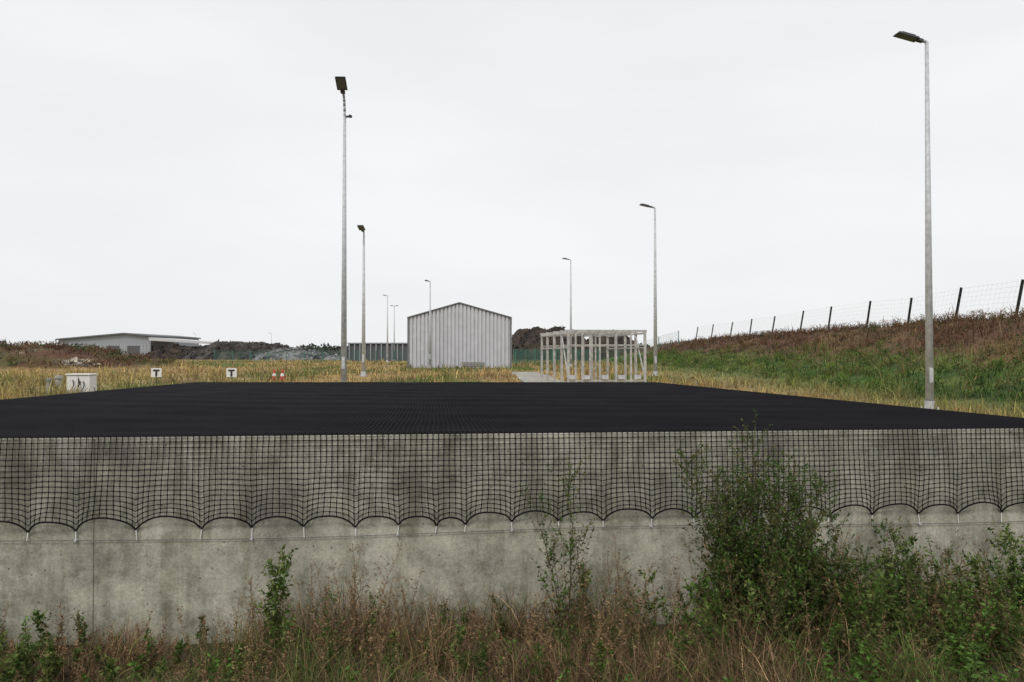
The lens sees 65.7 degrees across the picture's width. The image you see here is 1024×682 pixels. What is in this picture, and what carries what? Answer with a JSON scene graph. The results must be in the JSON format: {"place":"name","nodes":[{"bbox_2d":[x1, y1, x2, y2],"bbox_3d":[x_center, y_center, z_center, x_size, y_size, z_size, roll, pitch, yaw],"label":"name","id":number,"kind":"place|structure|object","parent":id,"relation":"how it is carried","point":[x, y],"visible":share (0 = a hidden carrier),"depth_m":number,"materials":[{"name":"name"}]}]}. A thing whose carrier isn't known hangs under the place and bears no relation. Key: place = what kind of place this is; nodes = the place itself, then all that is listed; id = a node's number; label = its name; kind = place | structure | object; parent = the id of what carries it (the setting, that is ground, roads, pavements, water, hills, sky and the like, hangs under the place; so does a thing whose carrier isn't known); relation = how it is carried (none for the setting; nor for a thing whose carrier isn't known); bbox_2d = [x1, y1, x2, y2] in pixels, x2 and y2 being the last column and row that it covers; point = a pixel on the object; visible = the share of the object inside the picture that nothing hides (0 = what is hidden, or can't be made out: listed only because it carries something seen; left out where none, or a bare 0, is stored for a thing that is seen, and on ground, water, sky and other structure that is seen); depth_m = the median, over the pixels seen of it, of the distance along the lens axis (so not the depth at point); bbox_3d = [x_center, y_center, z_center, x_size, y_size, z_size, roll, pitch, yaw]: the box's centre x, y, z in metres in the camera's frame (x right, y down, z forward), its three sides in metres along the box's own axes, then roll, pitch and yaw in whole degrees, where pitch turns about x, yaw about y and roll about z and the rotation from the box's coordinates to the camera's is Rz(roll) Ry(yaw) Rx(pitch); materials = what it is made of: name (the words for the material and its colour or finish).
{"place":"outdoors","nodes":[
{"label":"outdoors","id":0,"kind":"place"},
{"bbox_2d":[0,541,1023,681],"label":"dry grass","id":1,"kind":"structure","parent":0,"point":[735,661],"depth_m":6.48,"materials":[{"name":"brown plant"}]},
{"bbox_2d":[0,306,1023,681],"bbox_3d":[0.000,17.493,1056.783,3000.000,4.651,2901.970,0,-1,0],"label":"ground","id":2,"kind":"structure","parent":0,"point":[60,355],"depth_m":33.84,"materials":[{"name":"green plant"}]},
{"bbox_2d":[3,347,46,356],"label":"soil heap","id":3,"kind":"object","parent":2,"relation":"on","point":[32,350],"visible":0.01,"depth_m":51.04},
{"bbox_2d":[45,378,52,392],"bbox_3d":[-12.590,1.225,21.583,0.195,0.420,0.200,0,-1,0],"label":"vent pipe","id":4,"kind":"object","parent":2,"relation":"on","point":[49,382],"visible":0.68,"depth_m":21.52,"materials":[{"name":"metal"}]},
{"bbox_2d":[54,375,63,389],"bbox_3d":[-12.320,1.185,21.584,0.234,0.500,0.240,0,-1,0],"label":"vent pipe","id":5,"kind":"object","parent":2,"relation":"on","point":[57,377],"visible":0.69,"depth_m":21.52,"materials":[{"name":"metal"}]},
{"bbox_2d":[51,357,98,365],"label":"soil heap","id":6,"kind":"object","parent":2,"relation":"on","point":[71,361],"visible":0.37,"depth_m":48.54,"materials":[{"name":"grey stone"}]},
{"bbox_2d":[65,373,97,392],"bbox_3d":[-11.700,1.161,21.583,0.750,0.548,0.503,0,-1,0],"label":"utility cabinet","id":7,"kind":"object","parent":2,"relation":"on","point":[83,380],"visible":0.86,"depth_m":21.40,"materials":[{"name":"concrete"}]},
{"bbox_2d":[0,339,180,367],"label":"mound scrub","id":8,"kind":"object","parent":2,"relation":"on","point":[115,351],"visible":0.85,"depth_m":52.75,"materials":[{"name":"brown plant"}]},
{"bbox_2d":[56,333,200,356],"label":"warehouse","id":9,"kind":"structure","parent":2,"relation":"on","point":[134,343],"depth_m":168.02,"materials":[{"name":"grey metal"}]},
{"bbox_2d":[68,346,139,354],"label":"doors","id":10,"kind":"structure","parent":9,"relation":"in","point":[132,349],"depth_m":167.92,"materials":[{"name":"grey metal"}]},
{"bbox_2d":[151,368,161,385],"bbox_3d":[-12.316,1.298,27.503,0.360,0.717,0.070,0,-1,0],"label":"marker sign","id":11,"kind":"object","parent":2,"relation":"on","point":[155,372],"visible":0.91,"depth_m":27.48,"materials":[{"name":"white metal"}]},
{"bbox_2d":[146,343,197,359],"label":"rubble heap","id":12,"kind":"object","parent":2,"relation":"on","point":[177,351],"visible":0.43,"depth_m":151.10,"materials":[{"name":"grey stone"}]},
{"bbox_2d":[149,337,213,351],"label":"loading canopy","id":13,"kind":"object","parent":2,"relation":"on","point":[179,340],"visible":0.16,"depth_m":166.02,"materials":[{"name":"white metal"}]},
{"bbox_2d":[226,368,236,381],"bbox_3d":[-9.714,1.262,27.503,0.360,0.646,0.070,0,-1,0],"label":"marker sign","id":14,"kind":"object","parent":2,"relation":"on","point":[231,372],"visible":0.88,"depth_m":27.48,"materials":[{"name":"white metal"}]},
{"bbox_2d":[181,339,288,359],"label":"rubble heap","id":15,"kind":"object","parent":2,"relation":"on","point":[206,351],"visible":0.61,"depth_m":143.80,"materials":[{"name":"grey stone"}]},
{"bbox_2d":[252,544,298,659],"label":"shrub","id":16,"kind":"object","parent":2,"relation":"on","point":[275,588],"visible":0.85,"depth_m":6.84,"materials":[{"name":"green plant"}]},
{"bbox_2d":[278,369,284,380],"bbox_3d":[-8.677,1.289,29.983,0.280,0.440,0.280,0,-1,0],"label":"traffic cone","id":17,"kind":"object","parent":2,"relation":"on","point":[282,375],"visible":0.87,"depth_m":29.93,"materials":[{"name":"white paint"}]},
{"bbox_2d":[246,345,339,359],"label":"rubble heap","id":18,"kind":"object","parent":2,"relation":"on","point":[292,350],"visible":0.73,"depth_m":134.84,"materials":[{"name":"grey stone"}]},
{"bbox_2d":[214,351,406,360],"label":"green panel fence","id":19,"kind":"object","parent":2,"relation":"on","point":[306,356],"visible":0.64,"depth_m":111.97,"materials":[{"name":"green metal"}]},
{"bbox_2d":[292,561,337,658],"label":"seeding weed","id":20,"kind":"object","parent":2,"relation":"on","point":[314,629],"visible":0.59,"depth_m":6.91,"materials":[{"name":"brown plant"}]},
{"bbox_2d":[326,345,347,359],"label":"rubble heap","id":21,"kind":"object","parent":2,"relation":"on","point":[336,350],"visible":0.11,"depth_m":146.24,"materials":[{"name":"grey stone"}]},
{"bbox_2d":[33,343,648,351],"bbox_3d":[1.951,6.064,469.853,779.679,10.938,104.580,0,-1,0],"label":"distant treeline","id":22,"kind":"object","parent":2,"relation":"on","point":[324,348],"visible":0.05,"depth_m":431.76,"materials":[{"name":"green plant"}]},
{"bbox_2d":[335,76,351,381],"bbox_3d":[-4.979,-3.048,23.316,0.400,9.179,1.033,0,-1,0],"label":"street lamp","id":23,"kind":"object","parent":2,"relation":"on","point":[341,84],"visible":0.86,"depth_m":23.58,"materials":[{"name":"metal"}]},
{"bbox_2d":[357,225,366,376],"bbox_3d":[-6.925,-1.812,36.758,0.364,7.026,0.912,0,-1,0],"label":"street lamp","id":24,"kind":"object","parent":2,"relation":"on","point":[363,363],"visible":0.96,"depth_m":36.96,"materials":[{"name":"metal"}]},
{"bbox_2d":[321,536,405,666],"bbox_3d":[-1.334,2.274,6.920,0.701,1.152,0.582,0,-1,7],"label":"seeding weed","id":25,"kind":"object","parent":2,"relation":"on","point":[354,585],"visible":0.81,"depth_m":7.00,"materials":[{"name":"brown plant"}]},
{"bbox_2d":[349,343,402,360],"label":"pilasters and coping","id":26,"kind":"object","parent":2,"relation":"on","point":[375,351],"visible":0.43,"depth_m":117.81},
{"bbox_2d":[348,344,406,360],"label":"wall","id":27,"kind":"structure","parent":2,"relation":"on","point":[378,350],"depth_m":118.04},
{"bbox_2d":[384,295,388,361],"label":"street lamp","id":28,"kind":"object","parent":2,"relation":"on","point":[387,328],"visible":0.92,"depth_m":99.96,"materials":[{"name":"metal"}]},
{"bbox_2d":[390,305,397,360],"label":"street lamp","id":29,"kind":"object","parent":2,"relation":"on","point":[394,327],"visible":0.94,"depth_m":117.98,"materials":[{"name":"metal"}]},
{"bbox_2d":[374,583,441,657],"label":"seeding weed","id":30,"kind":"object","parent":2,"relation":"on","point":[432,615],"visible":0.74,"depth_m":6.83,"materials":[{"name":"brown plant"}]},
{"bbox_2d":[425,280,431,367],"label":"street lamp","id":31,"kind":"object","parent":2,"relation":"on","point":[429,326],"visible":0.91,"depth_m":57.97,"materials":[{"name":"metal"}]},
{"bbox_2d":[407,302,511,367],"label":"metal shed","id":32,"kind":"structure","parent":2,"relation":"on","point":[461,332],"depth_m":59.92,"materials":[{"name":"grey metal"}]},
{"bbox_2d":[461,362,484,368],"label":"timber stack","id":33,"kind":"object","parent":2,"relation":"on","point":[473,366],"visible":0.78,"depth_m":56.63,"materials":[{"name":"wood"}]},
{"bbox_2d":[0,497,1023,681],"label":"undergrowth","id":34,"kind":"object","parent":2,"relation":"on","point":[955,626],"visible":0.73,"depth_m":6.57,"materials":[{"name":"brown plant"}]},
{"bbox_2d":[0,428,1023,645],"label":"concrete basin","id":35,"kind":"object","parent":2,"relation":"on","point":[101,582],"visible":0.45,"depth_m":7.79,"materials":[{"name":"grey concrete"}]},
{"bbox_2d":[0,382,1023,541],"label":"pond cover net","id":36,"kind":"object","parent":35,"relation":"on","point":[222,409],"visible":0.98,"depth_m":9.18,"materials":[{"name":"plastic"}]},
{"bbox_2d":[0,538,1023,681],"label":"nettle patch","id":37,"kind":"object","parent":2,"relation":"on","point":[973,666],"visible":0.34,"depth_m":6.26,"materials":[{"name":"green plant"}]},
{"bbox_2d":[515,349,588,363],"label":"green panel fence","id":38,"kind":"object","parent":2,"relation":"on","point":[527,356],"visible":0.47,"depth_m":79.98,"materials":[{"name":"green metal"}]},
{"bbox_2d":[512,326,602,360],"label":"rubble heap","id":39,"kind":"object","parent":2,"relation":"on","point":[526,339],"visible":0.36,"depth_m":124.46,"materials":[{"name":"grey stone"}]},
{"bbox_2d":[517,447,599,643],"bbox_3d":[0.423,1.868,6.957,0.756,1.894,0.826,0,-1,0],"label":"seeding weed","id":40,"kind":"object","parent":2,"relation":"on","point":[566,593],"visible":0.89,"depth_m":6.95,"materials":[{"name":"green plant"}]},
{"bbox_2d":[562,258,572,366],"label":"street lamp","id":41,"kind":"object","parent":2,"relation":"on","point":[570,313],"visible":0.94,"depth_m":65.99,"materials":[{"name":"metal"}]},
{"bbox_2d":[550,511,610,659],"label":"seeding weed","id":42,"kind":"object","parent":2,"relation":"on","point":[583,586],"visible":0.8,"depth_m":6.97,"materials":[{"name":"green plant"}]},
{"bbox_2d":[540,330,646,381],"bbox_3d":[2.503,0.630,25.560,2.431,1.864,4.260,0,-1,-9],"label":"steel frame rack","id":43,"kind":"object","parent":2,"relation":"on","point":[590,334],"visible":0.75,"depth_m":24.11,"materials":[{"name":"silver metal"}]},
{"bbox_2d":[513,331,678,362],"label":"green panel fence","id":44,"kind":"object","parent":2,"relation":"on","point":[597,354],"visible":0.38,"depth_m":99.08,"materials":[{"name":"green metal"}]},
{"bbox_2d":[587,329,647,358],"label":"rubble heap","id":45,"kind":"object","parent":2,"relation":"on","point":[620,339],"visible":0.12,"depth_m":130.08,"materials":[{"name":"grey stone"}]},
{"bbox_2d":[583,536,658,657],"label":"seeding weed","id":46,"kind":"object","parent":2,"relation":"on","point":[649,570],"visible":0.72,"depth_m":7.00,"materials":[{"name":"brown plant"}]},
{"bbox_2d":[640,203,657,375],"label":"street lamp","id":47,"kind":"object","parent":2,"relation":"on","point":[655,371],"visible":0.93,"depth_m":41.97,"materials":[{"name":"metal"}]},
{"bbox_2d":[659,539,719,651],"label":"seeding weed","id":48,"kind":"object","parent":2,"relation":"on","point":[706,546],"visible":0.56,"depth_m":7.00,"materials":[{"name":"brown plant"}]},
{"bbox_2d":[689,486,773,647],"bbox_3d":[1.991,2.046,7.093,0.777,1.532,0.703,0,-1,0],"label":"mugwort plant","id":49,"kind":"object","parent":2,"relation":"on","point":[725,542],"visible":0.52,"depth_m":7.04,"materials":[{"name":"green plant"}]},
{"bbox_2d":[671,409,812,645],"bbox_3d":[2.097,1.729,7.255,1.255,2.206,0.927,0,-1,17],"label":"mugwort plant","id":50,"kind":"object","parent":2,"relation":"on","point":[750,500],"visible":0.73,"depth_m":7.19,"materials":[{"name":"green plant"}]},
{"bbox_2d":[692,505,830,659],"bbox_3d":[2.188,2.092,6.789,1.211,1.384,0.819,0,-1,0],"label":"mugwort plant","id":51,"kind":"object","parent":2,"relation":"on","point":[775,562],"visible":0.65,"depth_m":6.81,"materials":[{"name":"green plant"}]},
{"bbox_2d":[746,448,854,646],"bbox_3d":[2.564,1.894,7.113,0.919,1.857,0.948,0,-1,0],"label":"mugwort plant","id":52,"kind":"object","parent":2,"relation":"on","point":[795,501],"visible":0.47,"depth_m":7.14,"materials":[{"name":"green plant"}]},
{"bbox_2d":[618,307,1023,405],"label":"bank vegetation","id":53,"kind":"object","parent":2,"relation":"on","point":[765,334],"visible":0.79,"depth_m":39.37,"materials":[{"name":"green plant"}]},
{"bbox_2d":[790,502,892,648],"bbox_3d":[2.922,2.130,7.128,0.960,1.351,0.607,0,-1,0],"label":"mugwort plant","id":54,"kind":"object","parent":2,"relation":"on","point":[833,554],"visible":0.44,"depth_m":7.11,"materials":[{"name":"green plant"}]},
{"bbox_2d":[696,279,1023,338],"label":"wire fence","id":55,"kind":"object","parent":2,"relation":"on","point":[1018,301],"visible":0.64,"depth_m":54.06,"materials":[{"name":"grey metal"}]},
{"bbox_2d":[893,31,938,409],"bbox_3d":[9.631,-2.829,18.935,0.973,9.082,0.385,0,-1,0],"label":"street lamp","id":56,"kind":"object","parent":2,"relation":"on","point":[929,357],"visible":0.88,"depth_m":18.89,"materials":[{"name":"metal"}]},
{"bbox_2d":[876,516,972,645],"bbox_3d":[3.728,2.220,7.169,0.920,1.188,0.618,0,-1,17],"label":"mugwort plant","id":57,"kind":"object","parent":2,"relation":"on","point":[897,551],"visible":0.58,"depth_m":7.24,"materials":[{"name":"green plant"}]},
{"bbox_2d":[931,551,997,655],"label":"seeding weed","id":58,"kind":"object","parent":2,"relation":"on","point":[964,588],"visible":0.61,"depth_m":7.09,"materials":[{"name":"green plant"}]},
{"bbox_2d":[961,529,1023,645],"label":"mugwort plant","id":59,"kind":"object","parent":2,"relation":"on","point":[1009,576],"visible":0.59,"depth_m":7.26,"materials":[{"name":"green plant"}]},
{"bbox_2d":[0,0,1023,347],"label":"sky","id":60,"kind":"structure","parent":0,"point":[168,167],"materials":[{"name":"white"}]},
{"bbox_2d":[512,372,564,381],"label":"concrete path","id":61,"kind":"structure","parent":0,"point":[528,376],"depth_m":34.00,"materials":[{"name":"grey concrete"}]}
]}

